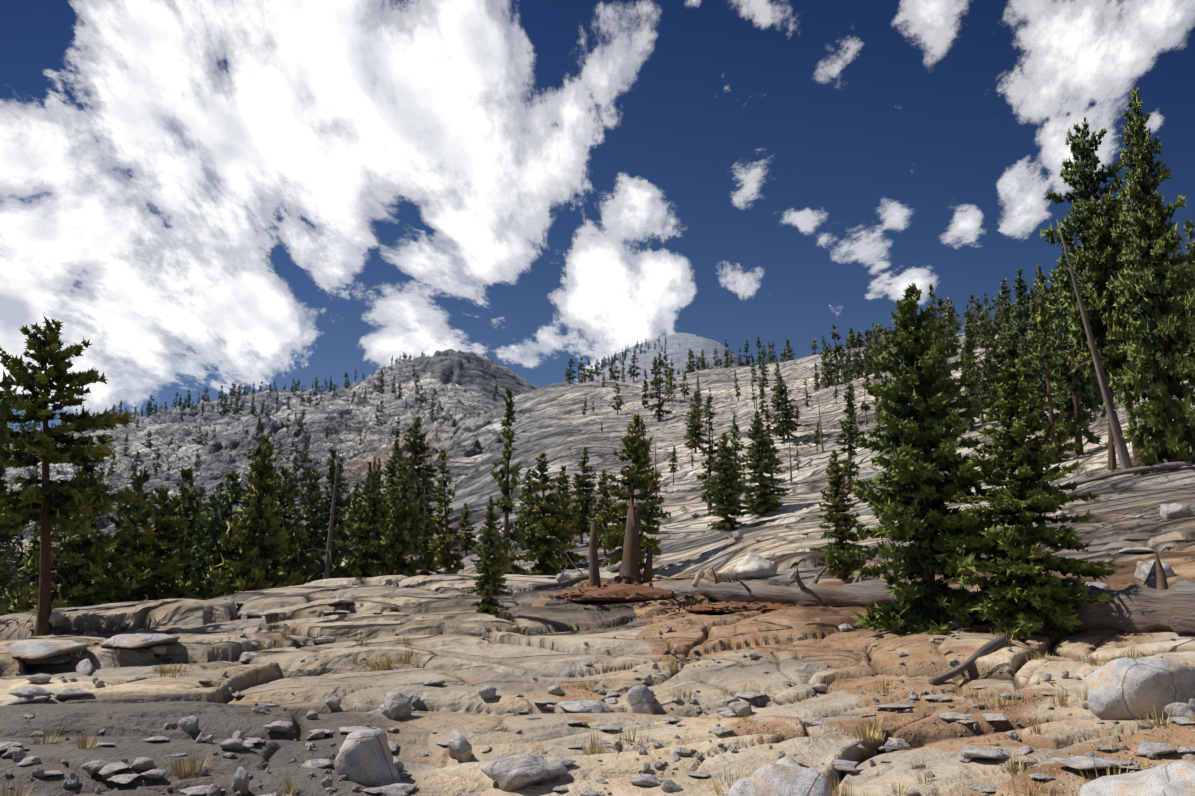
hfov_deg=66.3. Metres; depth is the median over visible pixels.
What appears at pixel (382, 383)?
tree
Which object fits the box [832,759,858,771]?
boulder
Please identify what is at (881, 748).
boulder
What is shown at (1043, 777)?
boulder
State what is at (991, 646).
fallen branch
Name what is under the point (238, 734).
boulder
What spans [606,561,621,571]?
boulder
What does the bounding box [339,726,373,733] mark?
boulder
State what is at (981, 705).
boulder
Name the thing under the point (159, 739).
boulder
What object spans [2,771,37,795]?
grass tuft
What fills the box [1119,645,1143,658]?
grass tuft
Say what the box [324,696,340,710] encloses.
boulder
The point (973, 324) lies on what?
tree
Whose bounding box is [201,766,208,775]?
boulder
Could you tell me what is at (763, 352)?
tree
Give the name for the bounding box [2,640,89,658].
flat rock
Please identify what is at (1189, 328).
tree
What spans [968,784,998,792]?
boulder
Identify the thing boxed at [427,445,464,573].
tree
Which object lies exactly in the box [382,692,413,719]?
boulder
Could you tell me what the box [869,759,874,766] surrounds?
boulder
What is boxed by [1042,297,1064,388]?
tree
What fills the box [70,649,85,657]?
grass tuft
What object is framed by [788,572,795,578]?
boulder
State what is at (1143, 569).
boulder
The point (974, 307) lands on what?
tree
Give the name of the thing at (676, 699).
boulder
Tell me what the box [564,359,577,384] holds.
tree
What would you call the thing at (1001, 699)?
grass tuft
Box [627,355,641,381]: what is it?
tree
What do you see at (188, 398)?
tree
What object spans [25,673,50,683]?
boulder
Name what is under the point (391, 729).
boulder
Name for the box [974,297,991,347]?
tree
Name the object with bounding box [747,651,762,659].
boulder
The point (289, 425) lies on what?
tree
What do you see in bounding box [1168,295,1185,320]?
tree
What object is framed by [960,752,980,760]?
boulder
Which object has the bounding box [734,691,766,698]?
boulder
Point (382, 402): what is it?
tree
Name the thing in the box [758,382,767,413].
tree
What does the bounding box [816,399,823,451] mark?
snag tree
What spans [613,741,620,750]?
boulder
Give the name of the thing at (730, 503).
tree
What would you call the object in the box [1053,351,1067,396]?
tree
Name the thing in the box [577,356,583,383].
tree
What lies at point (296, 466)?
tree
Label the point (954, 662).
boulder
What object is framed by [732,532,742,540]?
boulder
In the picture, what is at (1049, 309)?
tree
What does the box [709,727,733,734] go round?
boulder
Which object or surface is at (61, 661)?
boulder
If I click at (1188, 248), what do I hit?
tree
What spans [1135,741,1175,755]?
rock
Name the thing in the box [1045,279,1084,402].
tree
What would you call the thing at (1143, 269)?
tree
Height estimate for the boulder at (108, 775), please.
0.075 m
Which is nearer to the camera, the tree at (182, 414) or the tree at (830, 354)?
the tree at (830, 354)
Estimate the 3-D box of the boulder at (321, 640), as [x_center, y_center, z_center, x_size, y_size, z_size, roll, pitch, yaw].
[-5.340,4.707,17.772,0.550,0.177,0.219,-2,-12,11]
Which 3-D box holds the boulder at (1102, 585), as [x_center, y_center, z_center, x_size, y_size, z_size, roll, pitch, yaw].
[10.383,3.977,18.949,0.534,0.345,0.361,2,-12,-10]
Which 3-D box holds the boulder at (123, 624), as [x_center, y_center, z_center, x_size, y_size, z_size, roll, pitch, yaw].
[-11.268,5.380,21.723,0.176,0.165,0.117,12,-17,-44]
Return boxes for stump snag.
[589,496,652,586]
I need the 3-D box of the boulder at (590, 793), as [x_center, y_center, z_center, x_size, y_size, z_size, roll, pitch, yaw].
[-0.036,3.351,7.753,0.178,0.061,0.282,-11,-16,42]
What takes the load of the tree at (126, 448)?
on the terrain
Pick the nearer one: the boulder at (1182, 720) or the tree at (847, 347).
the boulder at (1182, 720)
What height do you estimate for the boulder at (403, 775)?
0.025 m
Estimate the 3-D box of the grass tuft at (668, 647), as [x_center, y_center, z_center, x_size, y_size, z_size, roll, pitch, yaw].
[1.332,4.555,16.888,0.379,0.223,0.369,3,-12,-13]
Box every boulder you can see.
[0,742,21,750]
[1,747,22,757]
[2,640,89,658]
[4,770,11,777]
[7,696,49,704]
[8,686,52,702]
[13,749,26,761]
[17,756,40,766]
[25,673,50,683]
[31,731,42,736]
[31,767,43,777]
[37,770,63,776]
[44,660,65,662]
[48,611,65,626]
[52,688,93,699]
[63,608,77,611]
[63,772,78,787]
[75,659,92,675]
[80,760,111,774]
[94,787,101,793]
[95,680,104,687]
[96,742,115,746]
[96,762,128,774]
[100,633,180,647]
[103,771,114,778]
[105,773,139,783]
[119,621,126,627]
[126,676,147,681]
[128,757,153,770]
[139,769,166,779]
[142,736,169,741]
[150,645,166,654]
[164,723,169,728]
[167,753,186,756]
[170,722,176,728]
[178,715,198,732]
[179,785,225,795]
[196,732,207,742]
[197,679,211,683]
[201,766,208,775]
[205,735,213,743]
[207,784,221,795]
[219,738,243,749]
[222,752,236,757]
[228,687,232,695]
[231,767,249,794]
[232,691,244,697]
[232,730,244,739]
[235,790,242,795]
[237,652,256,662]
[239,610,264,615]
[240,744,253,749]
[243,738,265,742]
[243,740,257,743]
[249,639,257,645]
[252,706,268,713]
[257,611,278,615]
[262,704,272,711]
[263,721,292,732]
[267,703,277,706]
[301,759,333,768]
[306,710,317,719]
[307,745,313,750]
[309,731,324,738]
[310,729,334,734]
[314,636,335,644]
[320,776,332,787]
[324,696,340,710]
[324,769,331,773]
[324,787,336,791]
[328,598,353,603]
[334,610,351,612]
[335,728,400,784]
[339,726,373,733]
[352,786,359,791]
[363,787,380,792]
[376,780,410,786]
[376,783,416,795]
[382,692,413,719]
[386,727,398,731]
[388,741,397,751]
[393,757,403,771]
[399,773,410,777]
[412,695,420,703]
[423,678,445,684]
[446,729,471,762]
[459,794,480,795]
[472,729,493,733]
[479,685,496,699]
[481,754,567,790]
[482,746,490,751]
[524,716,540,718]
[533,700,556,703]
[543,704,554,709]
[547,685,565,694]
[548,786,567,790]
[552,758,575,766]
[556,573,569,581]
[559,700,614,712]
[567,720,585,723]
[568,745,582,748]
[580,790,604,795]
[583,662,592,665]
[592,725,622,730]
[593,740,610,744]
[596,778,607,783]
[598,688,605,694]
[599,744,612,747]
[604,697,617,703]
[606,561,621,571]
[606,691,618,697]
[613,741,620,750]
[626,685,654,714]
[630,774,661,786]
[639,748,647,754]
[642,762,649,772]
[644,674,651,684]
[651,663,658,668]
[653,742,662,748]
[653,760,662,768]
[654,575,668,578]
[660,779,683,792]
[662,717,683,721]
[670,753,678,761]
[671,696,681,702]
[673,747,691,756]
[678,662,683,670]
[688,772,710,776]
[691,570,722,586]
[695,751,703,761]
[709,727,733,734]
[716,707,731,711]
[717,711,737,716]
[722,700,729,706]
[727,696,740,702]
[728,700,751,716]
[728,756,831,795]
[730,747,737,752]
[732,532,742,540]
[733,552,777,579]
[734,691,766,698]
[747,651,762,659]
[777,751,784,758]
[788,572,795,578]
[802,717,830,726]
[812,683,827,692]
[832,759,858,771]
[838,624,854,631]
[857,744,864,750]
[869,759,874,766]
[874,704,912,707]
[876,746,896,750]
[879,759,894,762]
[885,737,910,749]
[898,651,908,656]
[902,709,912,712]
[906,789,919,795]
[908,691,917,699]
[910,763,924,768]
[921,695,951,701]
[926,770,934,777]
[939,712,972,721]
[946,621,964,628]
[949,658,957,665]
[956,720,976,722]
[959,758,972,762]
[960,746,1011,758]
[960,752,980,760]
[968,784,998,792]
[971,702,986,709]
[982,713,1006,720]
[1000,692,1020,699]
[1005,731,1018,739]
[1006,666,1011,672]
[1006,764,1025,771]
[1009,759,1036,764]
[1015,746,1032,755]
[1028,773,1054,780]
[1040,691,1071,696]
[1043,673,1051,681]
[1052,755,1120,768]
[1053,510,1065,516]
[1061,670,1068,678]
[1079,759,1194,795]
[1082,702,1088,708]
[1083,657,1095,662]
[1085,751,1097,756]
[1086,582,1110,589]
[1086,656,1194,720]
[1093,745,1120,750]
[1114,735,1120,741]
[1117,763,1139,768]
[1118,759,1133,765]
[1119,547,1157,553]
[1119,744,1127,749]
[1130,515,1144,517]
[1134,560,1173,581]
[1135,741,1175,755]
[1139,722,1154,728]
[1146,751,1155,758]
[1159,503,1193,518]
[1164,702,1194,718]
[1167,717,1194,723]
[1177,746,1194,752]
[1179,753,1194,759]
[1189,698,1194,705]
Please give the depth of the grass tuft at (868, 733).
9.59 m
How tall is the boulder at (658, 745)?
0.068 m
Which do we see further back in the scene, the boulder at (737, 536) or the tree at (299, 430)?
the tree at (299, 430)
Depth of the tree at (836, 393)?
182.93 m
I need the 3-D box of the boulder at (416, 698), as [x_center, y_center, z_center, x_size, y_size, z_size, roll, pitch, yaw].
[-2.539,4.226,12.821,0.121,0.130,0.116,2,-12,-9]
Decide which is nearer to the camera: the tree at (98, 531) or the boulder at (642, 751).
the boulder at (642, 751)
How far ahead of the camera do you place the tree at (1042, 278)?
155.84 m
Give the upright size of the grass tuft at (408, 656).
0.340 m
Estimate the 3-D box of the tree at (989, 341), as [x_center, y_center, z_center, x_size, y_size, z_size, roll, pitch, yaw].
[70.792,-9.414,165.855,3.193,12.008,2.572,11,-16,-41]
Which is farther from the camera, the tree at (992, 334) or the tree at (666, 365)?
the tree at (666, 365)
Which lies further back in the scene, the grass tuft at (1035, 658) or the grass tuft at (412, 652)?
the grass tuft at (412, 652)
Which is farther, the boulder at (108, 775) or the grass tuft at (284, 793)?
the boulder at (108, 775)
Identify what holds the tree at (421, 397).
on the terrain
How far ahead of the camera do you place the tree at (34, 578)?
58.30 m
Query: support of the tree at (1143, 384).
on the terrain
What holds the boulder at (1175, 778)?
on the terrain
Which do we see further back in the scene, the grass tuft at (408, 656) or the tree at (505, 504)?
the tree at (505, 504)
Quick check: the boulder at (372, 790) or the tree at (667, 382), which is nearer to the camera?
the boulder at (372, 790)
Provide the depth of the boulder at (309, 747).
9.43 m
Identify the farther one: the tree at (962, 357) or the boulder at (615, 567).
the tree at (962, 357)
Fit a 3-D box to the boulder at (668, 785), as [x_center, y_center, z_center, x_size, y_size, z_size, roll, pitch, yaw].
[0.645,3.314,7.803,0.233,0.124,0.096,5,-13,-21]
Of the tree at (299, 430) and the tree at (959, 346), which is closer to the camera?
the tree at (959, 346)
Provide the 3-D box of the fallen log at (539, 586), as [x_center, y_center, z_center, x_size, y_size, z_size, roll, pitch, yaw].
[-1.204,4.887,26.859,1.256,0.845,3.100,30,11,29]
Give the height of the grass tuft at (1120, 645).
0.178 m
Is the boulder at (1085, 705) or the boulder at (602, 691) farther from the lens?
the boulder at (602, 691)
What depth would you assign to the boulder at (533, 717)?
11.70 m
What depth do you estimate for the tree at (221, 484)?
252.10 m
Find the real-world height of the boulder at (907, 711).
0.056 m
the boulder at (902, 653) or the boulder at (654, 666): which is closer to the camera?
the boulder at (902, 653)
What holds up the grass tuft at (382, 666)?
on the terrain
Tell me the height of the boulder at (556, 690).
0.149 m
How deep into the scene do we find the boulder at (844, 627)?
17.13 m
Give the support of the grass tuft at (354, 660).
on the terrain
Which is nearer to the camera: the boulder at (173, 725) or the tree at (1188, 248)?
the boulder at (173, 725)
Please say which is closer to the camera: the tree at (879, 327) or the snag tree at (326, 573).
the snag tree at (326, 573)
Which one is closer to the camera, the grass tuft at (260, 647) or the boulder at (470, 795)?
the boulder at (470, 795)
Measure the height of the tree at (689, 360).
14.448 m
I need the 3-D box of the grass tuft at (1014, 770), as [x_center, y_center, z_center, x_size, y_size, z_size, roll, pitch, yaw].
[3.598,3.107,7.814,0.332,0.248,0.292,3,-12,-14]
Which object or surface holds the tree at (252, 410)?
on the terrain
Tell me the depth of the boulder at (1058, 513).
38.01 m
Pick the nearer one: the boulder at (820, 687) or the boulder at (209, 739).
the boulder at (209, 739)
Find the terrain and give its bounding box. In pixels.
[0,278,1194,795]
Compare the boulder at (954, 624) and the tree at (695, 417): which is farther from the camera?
the tree at (695, 417)
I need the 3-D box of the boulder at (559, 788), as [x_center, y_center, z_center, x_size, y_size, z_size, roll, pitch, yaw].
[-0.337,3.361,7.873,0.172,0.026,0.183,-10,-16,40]
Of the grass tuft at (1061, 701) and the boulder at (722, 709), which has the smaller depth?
the grass tuft at (1061, 701)
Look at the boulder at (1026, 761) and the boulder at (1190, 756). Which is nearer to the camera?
the boulder at (1190, 756)
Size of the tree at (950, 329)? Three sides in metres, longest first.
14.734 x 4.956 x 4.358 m
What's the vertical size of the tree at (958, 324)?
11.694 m
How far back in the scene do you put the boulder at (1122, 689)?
9.67 m
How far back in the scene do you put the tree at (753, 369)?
319.09 m
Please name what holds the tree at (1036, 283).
on the terrain
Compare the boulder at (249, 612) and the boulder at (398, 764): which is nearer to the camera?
the boulder at (398, 764)
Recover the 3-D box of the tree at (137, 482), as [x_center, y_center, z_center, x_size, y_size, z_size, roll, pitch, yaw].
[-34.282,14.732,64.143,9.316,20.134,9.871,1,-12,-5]
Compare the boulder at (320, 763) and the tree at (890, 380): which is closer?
the boulder at (320, 763)
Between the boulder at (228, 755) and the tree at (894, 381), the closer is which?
the boulder at (228, 755)
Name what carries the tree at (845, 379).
on the terrain
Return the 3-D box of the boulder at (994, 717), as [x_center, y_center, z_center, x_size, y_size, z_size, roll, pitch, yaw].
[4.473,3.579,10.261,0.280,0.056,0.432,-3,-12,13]
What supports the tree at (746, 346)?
on the terrain
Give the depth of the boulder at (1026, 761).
7.91 m
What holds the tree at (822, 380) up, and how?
on the terrain
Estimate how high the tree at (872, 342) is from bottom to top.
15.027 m
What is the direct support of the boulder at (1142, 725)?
on the terrain
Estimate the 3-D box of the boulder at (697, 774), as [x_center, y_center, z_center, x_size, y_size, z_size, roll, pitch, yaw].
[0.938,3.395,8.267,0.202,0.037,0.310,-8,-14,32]
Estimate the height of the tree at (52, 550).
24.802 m
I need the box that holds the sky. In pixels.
[0,0,1194,430]
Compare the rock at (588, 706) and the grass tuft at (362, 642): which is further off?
the grass tuft at (362, 642)
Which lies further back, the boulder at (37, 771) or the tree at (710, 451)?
the tree at (710, 451)
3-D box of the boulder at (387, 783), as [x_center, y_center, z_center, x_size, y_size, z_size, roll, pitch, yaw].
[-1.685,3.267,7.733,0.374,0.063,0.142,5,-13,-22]
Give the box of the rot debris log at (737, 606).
[660,599,833,613]
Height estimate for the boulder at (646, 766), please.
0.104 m
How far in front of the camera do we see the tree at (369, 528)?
66.99 m
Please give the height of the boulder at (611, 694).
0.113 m
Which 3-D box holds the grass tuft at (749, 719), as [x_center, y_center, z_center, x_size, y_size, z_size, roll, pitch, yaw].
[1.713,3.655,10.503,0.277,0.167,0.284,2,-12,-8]
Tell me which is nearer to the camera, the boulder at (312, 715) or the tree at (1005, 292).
the boulder at (312, 715)
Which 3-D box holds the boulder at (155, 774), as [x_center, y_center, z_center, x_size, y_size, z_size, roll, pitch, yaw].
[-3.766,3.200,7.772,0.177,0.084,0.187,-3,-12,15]
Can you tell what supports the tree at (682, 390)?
on the terrain
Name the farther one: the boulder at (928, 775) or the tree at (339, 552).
the tree at (339, 552)
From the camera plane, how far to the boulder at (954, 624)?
15.98 m
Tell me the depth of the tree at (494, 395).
630.85 m
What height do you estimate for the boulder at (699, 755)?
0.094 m
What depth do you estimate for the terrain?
16.82 m
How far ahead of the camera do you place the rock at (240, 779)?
7.49 m
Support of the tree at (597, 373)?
on the terrain
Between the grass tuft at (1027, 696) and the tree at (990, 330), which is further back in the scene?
the tree at (990, 330)
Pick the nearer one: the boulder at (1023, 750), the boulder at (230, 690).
the boulder at (1023, 750)
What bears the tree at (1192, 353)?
on the terrain
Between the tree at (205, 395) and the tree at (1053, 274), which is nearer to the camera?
the tree at (1053, 274)
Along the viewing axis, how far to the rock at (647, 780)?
7.94 m
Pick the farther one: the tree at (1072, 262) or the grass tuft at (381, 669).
the tree at (1072, 262)
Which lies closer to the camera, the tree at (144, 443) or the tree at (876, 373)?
the tree at (876, 373)
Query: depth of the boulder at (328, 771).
7.84 m
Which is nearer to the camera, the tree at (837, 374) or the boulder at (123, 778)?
the boulder at (123, 778)
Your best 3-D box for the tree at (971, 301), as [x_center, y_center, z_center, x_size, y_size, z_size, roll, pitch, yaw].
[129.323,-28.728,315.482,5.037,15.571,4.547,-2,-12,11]
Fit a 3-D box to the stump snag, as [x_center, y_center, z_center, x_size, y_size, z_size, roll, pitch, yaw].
[0.792,4.415,27.049,2.074,3.154,1.950,2,-12,-9]
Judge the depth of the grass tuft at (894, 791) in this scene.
7.46 m
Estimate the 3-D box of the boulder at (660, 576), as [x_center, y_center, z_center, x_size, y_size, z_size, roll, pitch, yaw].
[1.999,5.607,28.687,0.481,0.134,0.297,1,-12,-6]
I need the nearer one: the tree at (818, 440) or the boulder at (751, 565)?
the boulder at (751, 565)
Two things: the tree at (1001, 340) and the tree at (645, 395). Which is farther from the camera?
the tree at (645, 395)
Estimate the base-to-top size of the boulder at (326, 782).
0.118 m
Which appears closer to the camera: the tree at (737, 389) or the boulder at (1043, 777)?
the boulder at (1043, 777)
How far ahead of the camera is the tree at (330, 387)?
782.12 m
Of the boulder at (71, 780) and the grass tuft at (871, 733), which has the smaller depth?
the boulder at (71, 780)
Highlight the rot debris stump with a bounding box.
[542,580,690,600]
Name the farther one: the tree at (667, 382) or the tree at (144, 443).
the tree at (144, 443)
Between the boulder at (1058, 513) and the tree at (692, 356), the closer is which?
the boulder at (1058, 513)
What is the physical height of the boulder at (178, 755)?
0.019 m
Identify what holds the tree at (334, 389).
on the terrain
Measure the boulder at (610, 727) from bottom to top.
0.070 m
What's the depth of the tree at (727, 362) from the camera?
387.65 m
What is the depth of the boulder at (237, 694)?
12.88 m
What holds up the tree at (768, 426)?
on the terrain
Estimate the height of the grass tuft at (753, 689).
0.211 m
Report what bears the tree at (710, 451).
on the terrain
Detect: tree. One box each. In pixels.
[0,315,154,634]
[0,370,35,613]
[0,531,9,548]
[0,542,22,615]
[0,580,24,615]
[1,494,59,615]
[5,541,18,568]
[9,455,129,611]
[12,530,25,569]
[16,565,27,595]
[17,542,24,565]
[18,412,28,429]
[22,531,61,592]
[23,521,38,562]
[51,529,106,603]
[72,469,165,602]
[85,486,206,604]
[89,514,101,542]
[90,529,110,578]
[96,467,104,484]
[107,450,117,476]
[113,485,131,532]
[117,400,122,415]
[121,434,128,455]
[128,451,139,476]
[139,432,153,447]
[144,465,206,600]
[145,395,156,416]
[147,431,152,447]
[151,448,162,476]
[171,392,178,407]
[174,493,227,597]
[179,402,186,420]
[183,470,272,599]
[184,509,199,566]
[186,389,191,407]
[188,405,198,416]
[191,427,204,444]
[195,449,200,472]
[197,481,206,515]
[200,387,209,401]
[203,430,209,445]
[206,433,305,595]
[212,485,221,509]
[216,482,224,513]
[218,393,230,415]
[227,444,285,578]
[230,392,242,414]
[230,465,323,593]
[242,440,253,460]
[249,401,256,414]
[255,417,260,436]
[264,403,270,415]
[277,442,282,456]
[282,467,296,494]
[283,470,343,582]
[285,413,290,432]
[285,439,295,458]
[291,444,305,477]
[292,469,299,498]
[294,458,318,515]
[295,420,305,436]
[296,481,306,513]
[297,409,305,433]
[298,393,305,406]
[299,441,308,463]
[301,467,307,491]
[303,450,352,583]
[306,392,314,407]
[306,447,354,579]
[306,516,346,577]
[324,426,328,439]
[324,484,346,531]
[328,375,332,391]
[329,456,348,501]
[330,385,337,398]
[330,469,392,577]
[335,482,362,561]
[337,470,381,565]
[339,532,360,577]
[360,462,378,498]
[369,498,407,575]
[370,383,377,398]
[371,464,427,576]
[372,456,376,478]
[375,404,380,425]
[375,458,384,498]
[378,370,385,393]
[378,445,410,506]
[380,397,385,412]
[383,429,399,484]
[385,416,439,540]
[391,375,394,392]
[391,418,400,436]
[396,382,402,398]
[399,470,444,558]
[404,455,416,560]
[409,515,443,575]
[413,372,419,386]
[415,385,419,403]
[416,385,425,407]
[417,488,430,558]
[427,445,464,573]
[429,395,435,414]
[458,503,479,556]
[467,496,512,613]
[482,385,533,575]
[491,387,496,401]
[508,451,575,575]
[509,468,540,548]
[549,465,587,568]
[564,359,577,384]
[571,446,598,543]
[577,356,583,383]
[582,396,586,415]
[583,361,596,377]
[586,469,618,555]
[594,413,670,572]
[595,359,602,375]
[601,371,605,386]
[607,354,622,380]
[611,383,623,414]
[621,358,625,381]
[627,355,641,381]
[639,422,664,533]
[641,370,648,407]
[648,352,672,421]
[650,356,662,390]
[655,445,656,494]
[660,350,670,375]
[664,376,672,398]
[667,368,677,402]
[667,445,678,484]
[669,359,676,382]
[679,372,690,399]
[683,390,707,452]
[684,349,691,372]
[687,351,693,372]
[687,353,695,370]
[694,355,700,369]
[695,394,720,510]
[696,374,701,406]
[698,351,705,369]
[700,349,706,368]
[703,432,754,530]
[713,348,721,368]
[723,339,730,367]
[728,412,747,487]
[729,349,736,367]
[734,368,740,401]
[736,410,789,515]
[737,346,743,366]
[741,341,750,366]
[749,353,757,381]
[751,379,757,408]
[755,337,762,368]
[756,357,769,390]
[758,373,765,398]
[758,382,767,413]
[760,344,769,381]
[762,404,780,486]
[765,376,801,440]
[767,341,771,363]
[769,341,776,362]
[770,358,780,396]
[778,349,783,361]
[782,347,786,361]
[782,389,796,439]
[785,338,794,361]
[789,433,793,481]
[794,440,801,470]
[795,404,800,422]
[802,379,811,406]
[810,339,820,355]
[811,450,870,578]
[812,421,822,450]
[813,361,820,390]
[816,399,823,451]
[818,345,840,385]
[819,347,831,388]
[820,348,832,388]
[822,282,1016,634]
[827,352,835,385]
[830,323,846,384]
[832,388,838,404]
[834,367,839,385]
[834,377,864,493]
[838,344,846,379]
[840,356,853,381]
[841,351,848,385]
[844,337,856,378]
[846,346,853,376]
[846,373,856,419]
[847,328,865,378]
[847,330,873,375]
[853,414,859,445]
[862,329,874,374]
[862,390,866,426]
[863,349,871,381]
[866,330,874,371]
[868,323,883,367]
[871,327,882,379]
[873,396,887,432]
[874,324,891,358]
[875,375,893,415]
[881,378,895,432]
[890,320,899,358]
[892,353,906,405]
[894,300,925,352]
[925,284,939,354]
[935,297,960,332]
[937,295,945,358]
[937,334,958,430]
[938,305,946,336]
[939,303,954,337]
[942,305,957,357]
[945,299,962,354]
[945,357,1118,644]
[951,310,962,334]
[954,319,985,430]
[957,348,974,389]
[961,310,980,376]
[962,305,970,348]
[965,295,979,328]
[970,320,980,348]
[971,363,995,424]
[972,302,989,344]
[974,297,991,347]
[974,309,1004,423]
[979,314,992,357]
[981,337,1008,412]
[983,293,989,317]
[984,297,1003,340]
[984,313,997,345]
[988,315,996,337]
[990,278,1015,343]
[996,293,1003,316]
[996,324,1021,368]
[998,295,1020,369]
[1004,268,1046,392]
[1012,304,1027,363]
[1015,344,1041,411]
[1018,288,1061,409]
[1028,281,1074,463]
[1029,294,1056,376]
[1031,269,1041,299]
[1033,265,1055,317]
[1033,305,1061,399]
[1036,283,1057,330]
[1040,116,1162,464]
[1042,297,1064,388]
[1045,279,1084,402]
[1048,233,1106,455]
[1048,269,1058,289]
[1051,280,1059,312]
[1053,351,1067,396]
[1055,219,1138,469]
[1059,192,1160,471]
[1068,247,1080,289]
[1078,372,1107,398]
[1106,86,1194,475]
[1118,244,1177,388]
[1137,362,1155,390]
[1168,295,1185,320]
[1172,245,1187,320]
[1172,314,1191,360]
[1178,241,1194,349]
[1178,263,1194,361]
[1183,217,1194,265]
[1185,311,1194,351]
[1190,314,1194,362]
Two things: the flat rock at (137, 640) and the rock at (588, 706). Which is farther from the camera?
the flat rock at (137, 640)
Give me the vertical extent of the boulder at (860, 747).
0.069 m
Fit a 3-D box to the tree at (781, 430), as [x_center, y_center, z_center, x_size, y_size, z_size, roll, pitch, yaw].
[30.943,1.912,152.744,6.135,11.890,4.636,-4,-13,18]
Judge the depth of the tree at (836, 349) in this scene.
259.08 m
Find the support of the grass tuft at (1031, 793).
on the terrain
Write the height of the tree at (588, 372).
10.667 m
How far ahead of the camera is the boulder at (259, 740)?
9.21 m
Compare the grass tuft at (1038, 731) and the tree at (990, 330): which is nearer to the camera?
the grass tuft at (1038, 731)
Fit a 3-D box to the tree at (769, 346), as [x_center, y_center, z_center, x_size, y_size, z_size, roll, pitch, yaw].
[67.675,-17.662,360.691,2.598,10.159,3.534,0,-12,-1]
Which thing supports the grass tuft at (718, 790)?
on the terrain
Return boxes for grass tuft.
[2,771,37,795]
[23,724,58,744]
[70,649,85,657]
[73,724,104,748]
[110,647,124,656]
[152,663,169,672]
[154,665,190,677]
[160,663,185,673]
[166,756,192,776]
[169,750,213,778]
[172,663,189,672]
[255,635,268,650]
[275,787,294,795]
[280,772,300,793]
[347,648,364,664]
[355,635,370,645]
[368,656,392,667]
[369,661,392,670]
[369,661,393,669]
[380,654,396,664]
[395,636,415,643]
[398,655,412,663]
[402,650,419,663]
[406,649,422,657]
[427,703,438,711]
[494,720,509,731]
[497,608,509,618]
[578,682,593,689]
[579,727,608,754]
[581,739,614,754]
[609,725,653,744]
[658,660,686,671]
[663,642,677,649]
[668,684,697,697]
[702,767,748,794]
[719,685,730,694]
[737,683,773,695]
[737,711,754,722]
[752,730,770,744]
[790,651,801,660]
[820,673,848,684]
[828,771,850,795]
[832,786,869,795]
[841,722,885,742]
[855,711,887,731]
[856,720,881,741]
[869,677,894,692]
[889,781,909,795]
[910,757,933,770]
[912,766,935,783]
[945,689,969,697]
[964,685,982,697]
[971,690,1021,710]
[986,691,1015,707]
[990,628,1013,644]
[1000,752,1032,776]
[1005,775,1051,795]
[1013,690,1039,701]
[1024,650,1052,660]
[1025,716,1048,734]
[1030,777,1062,795]
[1047,686,1075,706]
[1074,686,1087,700]
[1076,649,1105,665]
[1076,754,1131,786]
[1099,736,1121,751]
[1113,639,1124,648]
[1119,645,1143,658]
[1133,704,1181,729]
[1140,756,1170,769]
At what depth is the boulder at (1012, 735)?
9.28 m
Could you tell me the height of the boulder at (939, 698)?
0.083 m
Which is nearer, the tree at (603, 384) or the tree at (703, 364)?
the tree at (603, 384)
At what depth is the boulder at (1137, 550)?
23.09 m
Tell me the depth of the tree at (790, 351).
349.54 m
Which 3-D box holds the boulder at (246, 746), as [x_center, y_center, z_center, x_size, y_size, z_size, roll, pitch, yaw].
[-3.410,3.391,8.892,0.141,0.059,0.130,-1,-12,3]
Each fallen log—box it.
[532,552,588,589]
[697,557,970,609]
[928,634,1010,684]
[967,552,1194,634]
[1058,448,1191,486]
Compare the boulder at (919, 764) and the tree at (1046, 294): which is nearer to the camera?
the boulder at (919, 764)
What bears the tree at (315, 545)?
on the terrain
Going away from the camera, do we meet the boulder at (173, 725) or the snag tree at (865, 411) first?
the boulder at (173, 725)
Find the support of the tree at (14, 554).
on the terrain
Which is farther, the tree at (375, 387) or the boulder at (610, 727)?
the tree at (375, 387)
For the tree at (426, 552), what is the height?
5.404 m
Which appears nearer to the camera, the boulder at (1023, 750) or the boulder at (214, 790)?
the boulder at (214, 790)
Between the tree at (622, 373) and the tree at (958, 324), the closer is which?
the tree at (958, 324)
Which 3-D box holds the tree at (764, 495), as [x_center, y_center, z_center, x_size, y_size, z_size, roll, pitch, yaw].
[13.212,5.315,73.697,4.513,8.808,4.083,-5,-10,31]
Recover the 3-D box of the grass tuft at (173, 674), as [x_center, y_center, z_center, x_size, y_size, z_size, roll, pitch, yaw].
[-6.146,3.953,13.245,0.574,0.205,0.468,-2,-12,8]
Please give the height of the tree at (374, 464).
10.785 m
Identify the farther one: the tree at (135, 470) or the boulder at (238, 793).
the tree at (135, 470)
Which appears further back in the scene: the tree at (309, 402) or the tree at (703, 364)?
the tree at (309, 402)
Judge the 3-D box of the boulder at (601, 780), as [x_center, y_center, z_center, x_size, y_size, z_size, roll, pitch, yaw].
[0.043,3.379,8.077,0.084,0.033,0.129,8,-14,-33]
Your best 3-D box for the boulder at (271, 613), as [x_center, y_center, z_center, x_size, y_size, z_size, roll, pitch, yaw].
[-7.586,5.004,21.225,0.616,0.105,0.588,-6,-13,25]

